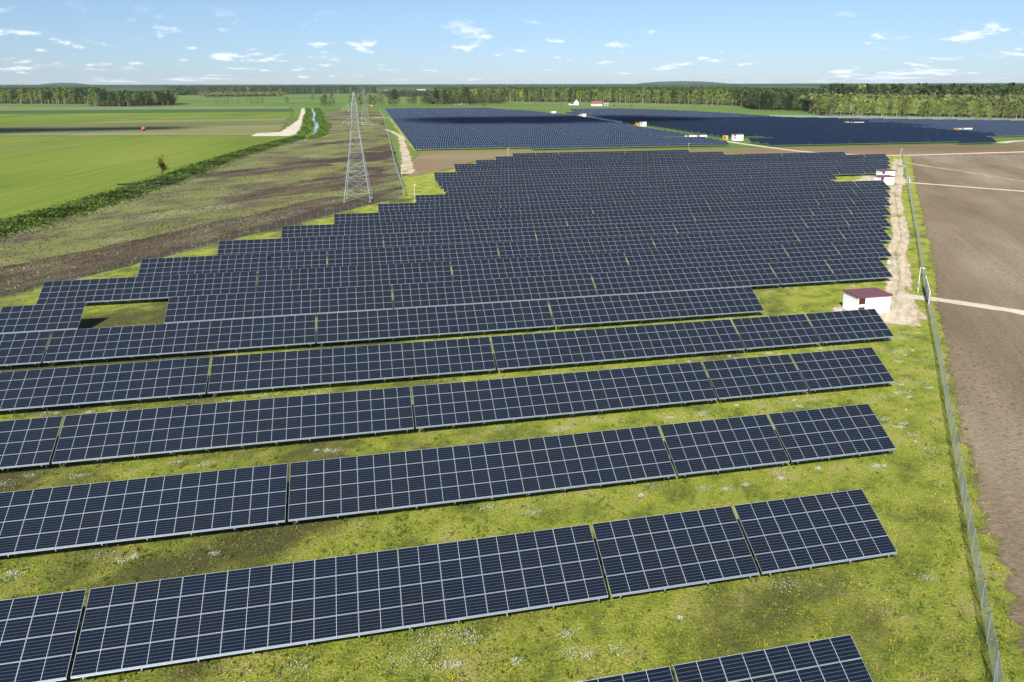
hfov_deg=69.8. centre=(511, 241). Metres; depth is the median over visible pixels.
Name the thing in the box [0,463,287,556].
solar table
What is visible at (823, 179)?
solar table
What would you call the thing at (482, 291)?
solar table
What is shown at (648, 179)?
solar table
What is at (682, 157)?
solar table
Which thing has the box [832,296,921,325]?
sandy yard
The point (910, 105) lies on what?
tree
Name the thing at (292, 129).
gravel road
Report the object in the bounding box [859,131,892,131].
solar table
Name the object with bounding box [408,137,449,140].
solar table
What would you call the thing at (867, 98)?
woodland
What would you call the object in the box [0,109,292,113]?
dark field
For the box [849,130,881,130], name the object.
solar table
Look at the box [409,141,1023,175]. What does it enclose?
brown field
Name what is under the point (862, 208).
solar table
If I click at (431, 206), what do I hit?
solar table
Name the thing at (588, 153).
solar table
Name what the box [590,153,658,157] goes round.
solar table
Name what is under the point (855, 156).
solar table
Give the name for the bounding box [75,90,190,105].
woodland
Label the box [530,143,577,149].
solar table
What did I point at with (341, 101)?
ground
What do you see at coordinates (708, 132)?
solar table
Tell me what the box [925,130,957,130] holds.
solar table
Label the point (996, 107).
alder tree
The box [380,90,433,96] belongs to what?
woodland
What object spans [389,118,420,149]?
grass verge
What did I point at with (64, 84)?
hill
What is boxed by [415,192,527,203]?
solar table
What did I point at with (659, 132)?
solar table
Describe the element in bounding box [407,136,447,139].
solar table
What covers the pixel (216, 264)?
solar table
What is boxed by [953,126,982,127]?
solar table
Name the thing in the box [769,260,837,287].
solar table
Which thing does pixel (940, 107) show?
tree
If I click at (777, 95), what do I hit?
tree
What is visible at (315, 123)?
stream
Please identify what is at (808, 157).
solar table
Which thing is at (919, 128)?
solar table
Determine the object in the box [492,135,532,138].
solar table
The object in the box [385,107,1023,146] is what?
solar field
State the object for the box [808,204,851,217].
solar table
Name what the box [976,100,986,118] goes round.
alder tree
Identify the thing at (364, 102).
lattice pylon
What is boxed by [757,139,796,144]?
solar table
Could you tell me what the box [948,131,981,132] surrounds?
solar table
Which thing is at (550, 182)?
solar table
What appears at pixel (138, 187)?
power line
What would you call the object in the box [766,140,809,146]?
solar table
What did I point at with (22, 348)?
solar table
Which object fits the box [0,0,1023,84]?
sky
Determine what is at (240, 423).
solar table
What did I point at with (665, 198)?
solar table
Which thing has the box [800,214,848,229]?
solar table
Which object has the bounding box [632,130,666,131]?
solar table
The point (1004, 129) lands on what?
solar table
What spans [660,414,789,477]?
solar table
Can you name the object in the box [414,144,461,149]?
solar table
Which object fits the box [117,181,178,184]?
pipe
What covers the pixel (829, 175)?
solar table
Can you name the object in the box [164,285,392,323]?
solar table
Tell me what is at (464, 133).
solar table
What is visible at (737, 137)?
transformer hut
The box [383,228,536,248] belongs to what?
solar table
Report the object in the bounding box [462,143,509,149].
solar table
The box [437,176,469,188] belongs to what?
solar table
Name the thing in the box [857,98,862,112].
birch tree
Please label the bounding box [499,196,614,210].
solar table
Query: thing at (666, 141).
solar table
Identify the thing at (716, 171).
solar table
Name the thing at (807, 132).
solar table
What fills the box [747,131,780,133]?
solar table
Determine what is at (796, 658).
solar table
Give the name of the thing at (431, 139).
solar table
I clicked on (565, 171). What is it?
solar table
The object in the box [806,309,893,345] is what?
solar table
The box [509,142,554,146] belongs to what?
solar table
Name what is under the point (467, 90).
pine tree
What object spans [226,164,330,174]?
heath strip
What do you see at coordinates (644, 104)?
field strip
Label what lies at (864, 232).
solar table
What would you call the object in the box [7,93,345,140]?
power line
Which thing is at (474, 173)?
solar table
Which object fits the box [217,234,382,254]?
solar table
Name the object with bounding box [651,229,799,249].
solar table
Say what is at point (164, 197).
power line
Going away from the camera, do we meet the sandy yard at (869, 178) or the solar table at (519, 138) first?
the sandy yard at (869, 178)
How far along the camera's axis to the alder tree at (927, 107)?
702.01 m
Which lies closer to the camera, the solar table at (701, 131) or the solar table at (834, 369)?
the solar table at (834, 369)
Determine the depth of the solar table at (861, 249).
134.84 m
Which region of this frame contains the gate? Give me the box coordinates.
[924,276,930,303]
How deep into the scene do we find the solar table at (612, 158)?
295.27 m
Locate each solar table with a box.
[0,302,85,334]
[0,331,51,368]
[0,357,209,413]
[0,416,62,471]
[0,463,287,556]
[0,589,86,681]
[36,271,256,304]
[43,314,315,365]
[52,386,413,466]
[70,524,607,679]
[137,250,326,276]
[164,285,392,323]
[207,337,495,396]
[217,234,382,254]
[257,261,452,291]
[281,221,429,239]
[288,425,675,523]
[317,300,553,346]
[328,243,498,267]
[334,209,467,223]
[378,200,499,215]
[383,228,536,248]
[392,273,597,308]
[405,133,444,135]
[406,134,446,137]
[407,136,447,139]
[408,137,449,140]
[409,138,451,141]
[410,139,454,142]
[411,141,456,145]
[412,142,458,146]
[412,362,716,431]
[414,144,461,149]
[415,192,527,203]
[429,215,566,232]
[434,170,522,181]
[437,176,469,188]
[442,181,475,193]
[445,133,483,134]
[448,185,551,196]
[451,252,630,280]
[454,163,481,171]
[459,166,542,175]
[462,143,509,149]
[467,205,592,221]
[469,175,500,185]
[476,160,501,165]
[476,178,572,188]
[481,162,559,167]
[491,319,744,372]
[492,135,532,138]
[495,137,536,139]
[496,156,519,160]
[497,235,655,257]
[499,138,540,139]
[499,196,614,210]
[501,173,591,181]
[502,139,545,142]
[502,158,575,164]
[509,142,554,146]
[512,153,535,156]
[520,154,590,160]
[523,168,607,176]
[526,133,563,135]
[527,188,633,199]
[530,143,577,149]
[534,222,676,240]
[536,152,558,155]
[542,164,622,170]
[548,287,763,329]
[551,182,649,191]
[558,151,624,155]
[560,160,635,166]
[565,210,694,229]
[572,176,664,185]
[573,134,610,136]
[576,156,647,164]
[577,143,623,148]
[578,135,617,137]
[581,666,673,681]
[583,137,623,139]
[589,138,629,139]
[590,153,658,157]
[591,171,676,179]
[591,201,709,213]
[591,263,779,295]
[592,506,758,597]
[594,139,636,141]
[596,131,631,131]
[600,141,643,143]
[601,132,637,132]
[606,133,643,134]
[607,166,688,174]
[612,134,649,134]
[613,192,722,204]
[617,135,655,136]
[622,162,698,168]
[623,142,667,147]
[624,136,662,137]
[624,244,791,270]
[625,150,688,154]
[630,137,670,139]
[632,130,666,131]
[632,185,733,195]
[635,158,707,165]
[637,138,677,140]
[638,131,672,132]
[644,132,679,133]
[644,140,685,143]
[647,155,716,161]
[649,179,742,187]
[650,133,686,136]
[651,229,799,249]
[658,152,723,155]
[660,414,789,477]
[663,173,750,181]
[667,141,711,146]
[673,216,806,233]
[673,634,872,681]
[676,168,758,177]
[687,164,765,171]
[691,206,813,220]
[698,130,731,133]
[698,160,771,165]
[702,354,807,401]
[704,131,738,135]
[706,197,818,208]
[707,156,777,162]
[711,132,746,136]
[716,153,781,157]
[718,133,755,136]
[719,189,822,199]
[730,182,827,192]
[731,314,820,351]
[732,129,764,131]
[734,489,896,574]
[741,176,830,185]
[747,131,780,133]
[748,138,787,143]
[749,171,836,179]
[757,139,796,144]
[757,166,839,174]
[762,133,798,137]
[764,162,838,169]
[766,129,798,130]
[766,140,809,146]
[768,404,895,464]
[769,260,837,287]
[770,158,841,165]
[776,155,843,159]
[781,152,845,155]
[782,131,815,132]
[782,242,842,261]
[790,132,824,132]
[790,347,894,393]
[792,227,845,242]
[798,133,833,134]
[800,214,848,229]
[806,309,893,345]
[807,140,850,145]
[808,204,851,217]
[814,195,853,207]
[819,188,855,198]
[824,181,857,189]
[825,257,892,283]
[831,128,862,128]
[832,239,891,259]
[834,166,865,175]
[837,161,862,168]
[837,225,891,242]
[840,129,871,129]
[840,158,863,163]
[841,213,891,229]
[842,154,865,159]
[845,203,891,217]
[848,194,890,205]
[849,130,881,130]
[849,139,890,144]
[852,187,890,197]
[854,180,890,190]
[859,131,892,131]
[860,165,886,173]
[861,161,890,168]
[863,157,890,164]
[864,154,890,160]
[869,132,902,132]
[879,133,913,133]
[888,138,928,143]
[893,127,923,128]
[904,128,934,128]
[914,129,945,129]
[924,126,953,129]
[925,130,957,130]
[926,137,963,142]
[936,130,968,131]
[938,134,973,137]
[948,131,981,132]
[951,135,986,138]
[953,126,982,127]
[955,138,995,143]
[957,129,987,131]
[960,133,996,135]
[968,130,1000,131]
[981,131,1013,135]
[989,129,1019,129]
[994,132,1023,136]
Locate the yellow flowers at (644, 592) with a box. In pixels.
[0,326,1000,681]
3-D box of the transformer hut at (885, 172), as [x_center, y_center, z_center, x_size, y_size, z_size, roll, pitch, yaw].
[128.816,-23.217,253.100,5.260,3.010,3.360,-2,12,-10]
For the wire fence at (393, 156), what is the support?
on the rough field at (376, 148)
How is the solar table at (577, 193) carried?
on the meadow
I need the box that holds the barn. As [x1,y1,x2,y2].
[591,101,602,105]
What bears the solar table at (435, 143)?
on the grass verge
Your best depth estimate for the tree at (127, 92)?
1152.12 m
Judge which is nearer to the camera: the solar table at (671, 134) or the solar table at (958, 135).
the solar table at (958, 135)
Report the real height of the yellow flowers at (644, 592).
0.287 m
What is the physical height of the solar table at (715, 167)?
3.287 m
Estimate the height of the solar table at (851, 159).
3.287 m
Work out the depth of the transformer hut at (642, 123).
575.61 m
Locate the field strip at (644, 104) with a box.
[522,103,744,107]
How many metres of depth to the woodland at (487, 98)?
1325.40 m
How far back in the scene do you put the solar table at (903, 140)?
401.37 m
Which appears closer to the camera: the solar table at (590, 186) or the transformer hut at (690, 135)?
the solar table at (590, 186)
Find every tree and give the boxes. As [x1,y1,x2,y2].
[11,89,17,99]
[90,91,96,105]
[98,91,104,102]
[106,91,112,106]
[115,92,119,103]
[124,91,131,106]
[135,92,140,103]
[140,91,149,102]
[155,154,168,174]
[169,93,174,104]
[321,95,328,106]
[329,94,334,106]
[378,92,384,105]
[391,89,399,98]
[409,92,416,101]
[432,89,438,105]
[439,92,443,105]
[462,87,469,96]
[475,91,482,101]
[715,91,720,105]
[751,92,760,109]
[760,94,764,108]
[762,94,769,108]
[768,94,771,108]
[771,93,776,109]
[772,93,780,109]
[785,96,789,110]
[789,94,792,110]
[792,92,801,107]
[820,97,827,112]
[824,98,830,111]
[827,99,833,116]
[828,99,838,112]
[841,101,847,112]
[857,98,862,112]
[860,101,865,116]
[868,100,874,113]
[880,100,886,114]
[887,102,892,117]
[894,99,900,117]
[899,98,908,116]
[905,98,913,117]
[918,101,924,115]
[921,101,931,117]
[931,99,937,116]
[936,97,945,117]
[943,99,952,117]
[951,98,958,118]
[956,98,965,117]
[968,99,977,119]
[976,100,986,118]
[986,102,992,119]
[991,99,1000,119]
[1002,99,1012,118]
[1007,101,1015,119]
[1014,99,1021,117]
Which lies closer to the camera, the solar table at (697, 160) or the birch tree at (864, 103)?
the solar table at (697, 160)
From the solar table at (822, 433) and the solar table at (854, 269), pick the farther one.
the solar table at (854, 269)
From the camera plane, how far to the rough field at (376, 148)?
210.67 m
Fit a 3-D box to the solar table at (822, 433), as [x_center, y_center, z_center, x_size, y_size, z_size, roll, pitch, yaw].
[27.852,16.958,64.020,10.002,3.287,4.047,-3,12,-12]
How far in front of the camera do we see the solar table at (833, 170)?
257.05 m
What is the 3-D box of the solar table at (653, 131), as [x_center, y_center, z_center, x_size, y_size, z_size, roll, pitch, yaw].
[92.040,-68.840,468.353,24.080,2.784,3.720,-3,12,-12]
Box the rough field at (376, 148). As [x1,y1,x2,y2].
[0,110,402,298]
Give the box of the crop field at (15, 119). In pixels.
[0,112,292,125]
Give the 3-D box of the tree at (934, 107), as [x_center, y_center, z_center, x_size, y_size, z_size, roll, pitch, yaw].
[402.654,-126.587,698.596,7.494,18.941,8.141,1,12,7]
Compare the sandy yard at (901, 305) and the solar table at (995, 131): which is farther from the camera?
the solar table at (995, 131)
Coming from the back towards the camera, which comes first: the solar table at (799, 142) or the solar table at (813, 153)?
the solar table at (799, 142)
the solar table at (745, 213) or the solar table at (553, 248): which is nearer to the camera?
the solar table at (553, 248)
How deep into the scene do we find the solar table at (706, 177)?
236.47 m
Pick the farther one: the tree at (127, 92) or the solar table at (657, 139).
the tree at (127, 92)
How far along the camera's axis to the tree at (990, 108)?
672.21 m
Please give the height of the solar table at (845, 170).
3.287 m
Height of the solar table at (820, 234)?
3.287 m
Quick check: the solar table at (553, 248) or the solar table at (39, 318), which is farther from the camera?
the solar table at (553, 248)
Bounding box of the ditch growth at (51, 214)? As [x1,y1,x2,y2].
[0,136,306,241]
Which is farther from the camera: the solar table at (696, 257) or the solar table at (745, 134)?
the solar table at (745, 134)
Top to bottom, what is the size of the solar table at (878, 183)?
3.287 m
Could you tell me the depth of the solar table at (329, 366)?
79.57 m
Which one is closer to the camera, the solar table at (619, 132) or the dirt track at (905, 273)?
the dirt track at (905, 273)
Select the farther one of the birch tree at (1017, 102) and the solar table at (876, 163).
the birch tree at (1017, 102)
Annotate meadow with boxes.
[0,154,1023,681]
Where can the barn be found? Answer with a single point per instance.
(596, 103)
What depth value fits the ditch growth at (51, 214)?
215.22 m
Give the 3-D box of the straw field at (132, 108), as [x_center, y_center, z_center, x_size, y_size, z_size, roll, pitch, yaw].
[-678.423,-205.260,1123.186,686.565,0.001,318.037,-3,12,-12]
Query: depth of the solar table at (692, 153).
315.76 m
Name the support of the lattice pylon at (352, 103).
on the rough field at (376, 148)
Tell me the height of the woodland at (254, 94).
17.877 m
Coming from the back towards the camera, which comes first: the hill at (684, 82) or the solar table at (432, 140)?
the hill at (684, 82)
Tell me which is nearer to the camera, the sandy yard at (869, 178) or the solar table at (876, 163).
the sandy yard at (869, 178)
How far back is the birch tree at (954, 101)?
684.21 m
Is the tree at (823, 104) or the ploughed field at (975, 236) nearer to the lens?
the ploughed field at (975, 236)
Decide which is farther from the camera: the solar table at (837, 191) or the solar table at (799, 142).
the solar table at (799, 142)
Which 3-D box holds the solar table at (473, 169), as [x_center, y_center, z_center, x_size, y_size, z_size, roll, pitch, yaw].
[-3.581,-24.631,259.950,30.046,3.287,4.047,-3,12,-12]
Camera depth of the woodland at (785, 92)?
972.89 m
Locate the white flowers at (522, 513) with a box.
[0,261,948,681]
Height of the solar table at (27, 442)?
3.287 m
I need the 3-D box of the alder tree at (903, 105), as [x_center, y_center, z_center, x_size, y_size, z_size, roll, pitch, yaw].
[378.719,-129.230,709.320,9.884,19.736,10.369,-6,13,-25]
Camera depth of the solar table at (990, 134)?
448.33 m
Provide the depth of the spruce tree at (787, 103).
916.01 m
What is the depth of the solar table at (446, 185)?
219.96 m
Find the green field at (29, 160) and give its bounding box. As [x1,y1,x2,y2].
[0,136,289,220]
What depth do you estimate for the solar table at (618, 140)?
398.83 m
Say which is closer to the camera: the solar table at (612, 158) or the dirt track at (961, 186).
the dirt track at (961, 186)
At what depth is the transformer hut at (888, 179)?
236.54 m
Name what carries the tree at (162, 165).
on the green field at (29, 160)
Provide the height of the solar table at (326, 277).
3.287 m
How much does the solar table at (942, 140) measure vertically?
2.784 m
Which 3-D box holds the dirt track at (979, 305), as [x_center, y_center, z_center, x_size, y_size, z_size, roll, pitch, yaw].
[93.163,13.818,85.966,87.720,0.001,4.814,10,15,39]
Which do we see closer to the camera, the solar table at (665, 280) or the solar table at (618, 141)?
the solar table at (665, 280)
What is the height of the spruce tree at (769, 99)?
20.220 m
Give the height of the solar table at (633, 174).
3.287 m
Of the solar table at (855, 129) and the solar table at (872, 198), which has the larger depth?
the solar table at (855, 129)
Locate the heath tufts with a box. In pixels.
[0,165,397,295]
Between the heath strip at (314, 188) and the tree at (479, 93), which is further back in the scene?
the tree at (479, 93)
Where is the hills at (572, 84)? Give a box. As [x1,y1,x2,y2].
[145,83,1008,84]
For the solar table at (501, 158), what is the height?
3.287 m
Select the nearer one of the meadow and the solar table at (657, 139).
the meadow
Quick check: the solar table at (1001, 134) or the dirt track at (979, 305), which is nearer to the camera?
the dirt track at (979, 305)
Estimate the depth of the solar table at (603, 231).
150.99 m
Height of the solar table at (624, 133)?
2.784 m
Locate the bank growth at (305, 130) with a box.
[288,108,331,137]
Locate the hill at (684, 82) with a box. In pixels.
[638,81,727,83]
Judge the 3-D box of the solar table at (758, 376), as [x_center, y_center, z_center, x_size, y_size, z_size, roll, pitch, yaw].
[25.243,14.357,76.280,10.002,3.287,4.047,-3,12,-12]
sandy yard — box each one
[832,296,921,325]
[852,175,913,185]
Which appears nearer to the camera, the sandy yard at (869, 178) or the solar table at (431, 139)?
the sandy yard at (869, 178)
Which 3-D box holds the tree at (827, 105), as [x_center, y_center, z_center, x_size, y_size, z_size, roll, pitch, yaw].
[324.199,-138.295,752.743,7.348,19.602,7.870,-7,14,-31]
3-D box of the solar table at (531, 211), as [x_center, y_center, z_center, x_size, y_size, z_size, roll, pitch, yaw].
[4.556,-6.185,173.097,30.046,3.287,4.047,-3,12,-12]
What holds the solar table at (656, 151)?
on the meadow
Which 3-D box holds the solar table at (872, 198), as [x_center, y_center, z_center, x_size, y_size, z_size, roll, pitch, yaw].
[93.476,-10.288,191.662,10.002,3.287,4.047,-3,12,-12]
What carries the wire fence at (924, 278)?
on the meadow
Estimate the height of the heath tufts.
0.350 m
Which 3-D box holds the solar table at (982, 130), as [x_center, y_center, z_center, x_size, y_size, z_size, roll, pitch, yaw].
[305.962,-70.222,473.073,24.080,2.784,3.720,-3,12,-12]
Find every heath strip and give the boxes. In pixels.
[0,196,362,295]
[215,173,404,200]
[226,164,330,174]
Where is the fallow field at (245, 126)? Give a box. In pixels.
[0,118,289,134]
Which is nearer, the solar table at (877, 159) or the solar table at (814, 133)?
the solar table at (877, 159)
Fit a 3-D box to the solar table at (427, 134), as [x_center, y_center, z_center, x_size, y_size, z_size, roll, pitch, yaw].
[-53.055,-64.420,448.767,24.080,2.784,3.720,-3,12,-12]
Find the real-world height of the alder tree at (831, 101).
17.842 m
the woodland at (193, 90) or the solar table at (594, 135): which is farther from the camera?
the woodland at (193, 90)
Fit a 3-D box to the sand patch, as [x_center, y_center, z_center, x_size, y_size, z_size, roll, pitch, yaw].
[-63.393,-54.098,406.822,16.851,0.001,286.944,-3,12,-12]
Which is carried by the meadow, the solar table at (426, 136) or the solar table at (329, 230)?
the solar table at (329, 230)
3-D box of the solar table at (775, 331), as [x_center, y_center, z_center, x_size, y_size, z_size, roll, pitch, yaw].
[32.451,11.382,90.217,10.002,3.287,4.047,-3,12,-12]
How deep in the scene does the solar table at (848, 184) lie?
218.37 m
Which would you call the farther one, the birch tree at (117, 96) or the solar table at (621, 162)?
the birch tree at (117, 96)
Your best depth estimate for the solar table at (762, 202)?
185.71 m
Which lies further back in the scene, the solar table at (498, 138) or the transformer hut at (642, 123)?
the transformer hut at (642, 123)
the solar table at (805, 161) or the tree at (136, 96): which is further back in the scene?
the tree at (136, 96)
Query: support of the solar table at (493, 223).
on the meadow
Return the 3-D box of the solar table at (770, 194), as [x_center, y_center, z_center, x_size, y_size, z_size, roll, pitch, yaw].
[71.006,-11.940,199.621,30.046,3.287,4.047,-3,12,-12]
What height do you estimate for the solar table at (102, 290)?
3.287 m
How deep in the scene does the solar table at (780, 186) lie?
214.20 m
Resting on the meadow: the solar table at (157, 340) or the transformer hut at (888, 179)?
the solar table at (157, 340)
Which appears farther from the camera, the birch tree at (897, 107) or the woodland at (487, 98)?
the woodland at (487, 98)
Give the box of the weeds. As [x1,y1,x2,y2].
[0,282,1017,681]
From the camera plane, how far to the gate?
111.19 m
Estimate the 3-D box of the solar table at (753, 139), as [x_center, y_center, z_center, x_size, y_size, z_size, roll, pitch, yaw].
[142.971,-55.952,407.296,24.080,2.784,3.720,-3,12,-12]
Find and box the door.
[879,298,885,312]
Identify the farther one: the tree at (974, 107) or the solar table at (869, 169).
the tree at (974, 107)
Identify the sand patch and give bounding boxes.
[383,129,414,173]
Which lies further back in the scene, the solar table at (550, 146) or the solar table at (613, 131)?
the solar table at (613, 131)
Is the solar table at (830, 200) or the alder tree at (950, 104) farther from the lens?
the alder tree at (950, 104)
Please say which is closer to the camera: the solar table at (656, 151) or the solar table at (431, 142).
the solar table at (656, 151)
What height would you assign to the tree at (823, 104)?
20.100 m
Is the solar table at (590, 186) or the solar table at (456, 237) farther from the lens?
the solar table at (590, 186)
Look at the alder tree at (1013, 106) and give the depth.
665.74 m
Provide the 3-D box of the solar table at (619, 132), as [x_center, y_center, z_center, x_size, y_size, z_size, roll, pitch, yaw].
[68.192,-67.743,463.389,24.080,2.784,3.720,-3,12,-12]
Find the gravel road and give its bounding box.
[252,108,304,135]
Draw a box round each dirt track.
[727,141,1023,155]
[884,159,927,319]
[894,181,1023,191]
[896,293,1023,314]
[909,163,1023,181]
[995,140,1023,142]
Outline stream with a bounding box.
[285,108,319,143]
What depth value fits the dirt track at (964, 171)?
269.53 m
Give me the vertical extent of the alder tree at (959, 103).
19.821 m
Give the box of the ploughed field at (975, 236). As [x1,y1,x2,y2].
[911,154,1023,653]
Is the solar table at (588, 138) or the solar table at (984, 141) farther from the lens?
the solar table at (588, 138)
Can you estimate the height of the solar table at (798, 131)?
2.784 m
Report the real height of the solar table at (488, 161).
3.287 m
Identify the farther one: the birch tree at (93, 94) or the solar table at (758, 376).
the birch tree at (93, 94)
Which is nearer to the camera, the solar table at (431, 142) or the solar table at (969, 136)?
the solar table at (431, 142)
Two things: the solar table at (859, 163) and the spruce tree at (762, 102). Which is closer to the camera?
the solar table at (859, 163)
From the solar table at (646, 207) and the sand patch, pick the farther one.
the sand patch
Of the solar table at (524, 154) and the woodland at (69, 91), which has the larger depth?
the woodland at (69, 91)
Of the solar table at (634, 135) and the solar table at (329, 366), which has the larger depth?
the solar table at (634, 135)
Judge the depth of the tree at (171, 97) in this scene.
1219.65 m
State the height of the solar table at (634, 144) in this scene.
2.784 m
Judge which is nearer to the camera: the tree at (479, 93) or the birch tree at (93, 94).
the birch tree at (93, 94)
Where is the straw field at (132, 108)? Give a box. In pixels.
[0,106,291,110]
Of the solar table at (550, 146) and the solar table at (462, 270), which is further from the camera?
the solar table at (550, 146)
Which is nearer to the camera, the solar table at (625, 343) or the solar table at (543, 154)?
the solar table at (625, 343)
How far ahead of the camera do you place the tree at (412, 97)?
1164.81 m
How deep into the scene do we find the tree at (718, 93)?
1156.68 m
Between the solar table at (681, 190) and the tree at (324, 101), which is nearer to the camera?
the solar table at (681, 190)
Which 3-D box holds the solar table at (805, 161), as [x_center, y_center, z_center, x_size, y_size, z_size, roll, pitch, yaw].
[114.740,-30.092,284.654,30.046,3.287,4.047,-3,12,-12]
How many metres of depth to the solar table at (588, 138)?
418.18 m
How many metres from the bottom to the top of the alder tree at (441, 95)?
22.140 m
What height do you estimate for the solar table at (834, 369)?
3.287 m
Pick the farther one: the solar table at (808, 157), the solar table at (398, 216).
the solar table at (808, 157)
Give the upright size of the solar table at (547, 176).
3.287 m
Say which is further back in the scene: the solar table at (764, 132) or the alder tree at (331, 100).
the alder tree at (331, 100)
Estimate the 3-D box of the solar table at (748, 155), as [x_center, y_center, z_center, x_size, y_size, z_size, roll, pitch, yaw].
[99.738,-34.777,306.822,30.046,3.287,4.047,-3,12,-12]
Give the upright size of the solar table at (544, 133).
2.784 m
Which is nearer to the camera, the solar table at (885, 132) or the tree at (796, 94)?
the solar table at (885, 132)
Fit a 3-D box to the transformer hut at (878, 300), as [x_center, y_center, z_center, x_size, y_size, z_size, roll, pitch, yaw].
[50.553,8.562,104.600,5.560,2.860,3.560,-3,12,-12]
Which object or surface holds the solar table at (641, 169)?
on the meadow
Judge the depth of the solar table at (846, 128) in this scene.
500.49 m
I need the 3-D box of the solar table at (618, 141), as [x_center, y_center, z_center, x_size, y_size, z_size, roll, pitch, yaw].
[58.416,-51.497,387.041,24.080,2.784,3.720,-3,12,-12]
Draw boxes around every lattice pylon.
[341,93,372,201]
[360,90,368,117]
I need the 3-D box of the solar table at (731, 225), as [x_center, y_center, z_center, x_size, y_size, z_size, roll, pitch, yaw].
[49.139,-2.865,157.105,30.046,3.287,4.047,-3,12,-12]
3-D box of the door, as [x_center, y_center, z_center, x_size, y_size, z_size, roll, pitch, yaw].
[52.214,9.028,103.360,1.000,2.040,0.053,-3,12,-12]
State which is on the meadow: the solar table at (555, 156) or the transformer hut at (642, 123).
the solar table at (555, 156)
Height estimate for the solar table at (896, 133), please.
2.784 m
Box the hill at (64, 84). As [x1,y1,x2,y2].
[40,83,89,84]
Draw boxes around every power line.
[0,139,306,223]
[1,114,341,188]
[3,134,355,245]
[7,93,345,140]
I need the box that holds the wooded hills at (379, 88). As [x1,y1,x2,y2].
[0,83,1023,91]
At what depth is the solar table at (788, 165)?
271.15 m
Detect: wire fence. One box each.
[15,192,399,295]
[379,110,404,190]
[902,152,999,681]
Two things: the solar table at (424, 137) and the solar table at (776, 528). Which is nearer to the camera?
the solar table at (776, 528)
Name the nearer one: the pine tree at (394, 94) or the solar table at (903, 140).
the solar table at (903, 140)
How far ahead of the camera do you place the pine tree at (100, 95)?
1155.55 m
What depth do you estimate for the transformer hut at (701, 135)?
437.72 m
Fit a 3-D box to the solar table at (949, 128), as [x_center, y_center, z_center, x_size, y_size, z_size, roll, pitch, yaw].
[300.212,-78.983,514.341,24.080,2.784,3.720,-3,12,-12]
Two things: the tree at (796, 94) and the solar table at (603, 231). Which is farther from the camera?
the tree at (796, 94)
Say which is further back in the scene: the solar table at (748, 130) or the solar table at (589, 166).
the solar table at (748, 130)
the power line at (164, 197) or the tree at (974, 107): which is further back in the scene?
the tree at (974, 107)
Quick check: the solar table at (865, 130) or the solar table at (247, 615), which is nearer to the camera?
the solar table at (247, 615)
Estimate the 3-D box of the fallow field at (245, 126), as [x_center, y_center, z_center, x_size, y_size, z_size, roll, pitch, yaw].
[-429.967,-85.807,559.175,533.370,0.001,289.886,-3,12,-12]
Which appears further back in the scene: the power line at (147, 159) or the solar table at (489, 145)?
the solar table at (489, 145)
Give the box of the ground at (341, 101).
[0,92,1023,232]
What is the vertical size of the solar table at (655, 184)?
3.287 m
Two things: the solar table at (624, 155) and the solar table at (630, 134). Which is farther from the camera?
the solar table at (630, 134)
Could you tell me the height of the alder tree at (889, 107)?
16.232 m
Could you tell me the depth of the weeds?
47.68 m
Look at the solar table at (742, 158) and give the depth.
293.40 m
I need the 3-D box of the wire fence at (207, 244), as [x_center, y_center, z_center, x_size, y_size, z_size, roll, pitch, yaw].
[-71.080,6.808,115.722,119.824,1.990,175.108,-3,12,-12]
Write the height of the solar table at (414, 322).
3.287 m
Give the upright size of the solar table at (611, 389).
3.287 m
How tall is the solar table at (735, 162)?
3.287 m
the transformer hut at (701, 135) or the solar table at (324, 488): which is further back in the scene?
the transformer hut at (701, 135)
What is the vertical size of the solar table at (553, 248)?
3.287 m
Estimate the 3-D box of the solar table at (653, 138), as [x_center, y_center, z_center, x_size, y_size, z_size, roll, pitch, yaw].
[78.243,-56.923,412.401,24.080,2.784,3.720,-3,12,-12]
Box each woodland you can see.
[0,87,104,103]
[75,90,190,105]
[165,86,376,94]
[196,91,289,96]
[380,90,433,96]
[421,93,512,103]
[433,86,748,105]
[730,87,833,110]
[793,92,1023,118]
[819,82,1023,95]
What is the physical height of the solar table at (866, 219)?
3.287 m
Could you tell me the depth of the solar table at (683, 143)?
383.50 m
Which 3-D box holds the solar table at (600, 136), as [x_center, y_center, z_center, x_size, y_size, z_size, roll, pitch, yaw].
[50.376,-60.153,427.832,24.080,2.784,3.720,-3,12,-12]
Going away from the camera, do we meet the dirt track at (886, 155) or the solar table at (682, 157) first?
the solar table at (682, 157)
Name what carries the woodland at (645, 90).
on the ground at (341, 101)
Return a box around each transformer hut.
[639,121,646,125]
[684,134,695,136]
[696,134,706,137]
[731,134,743,140]
[842,287,892,313]
[874,175,894,184]
[876,169,895,175]
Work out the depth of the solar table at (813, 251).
132.76 m
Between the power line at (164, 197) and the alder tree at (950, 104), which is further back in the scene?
the alder tree at (950, 104)
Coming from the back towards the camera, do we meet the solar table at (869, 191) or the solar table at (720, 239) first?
the solar table at (869, 191)

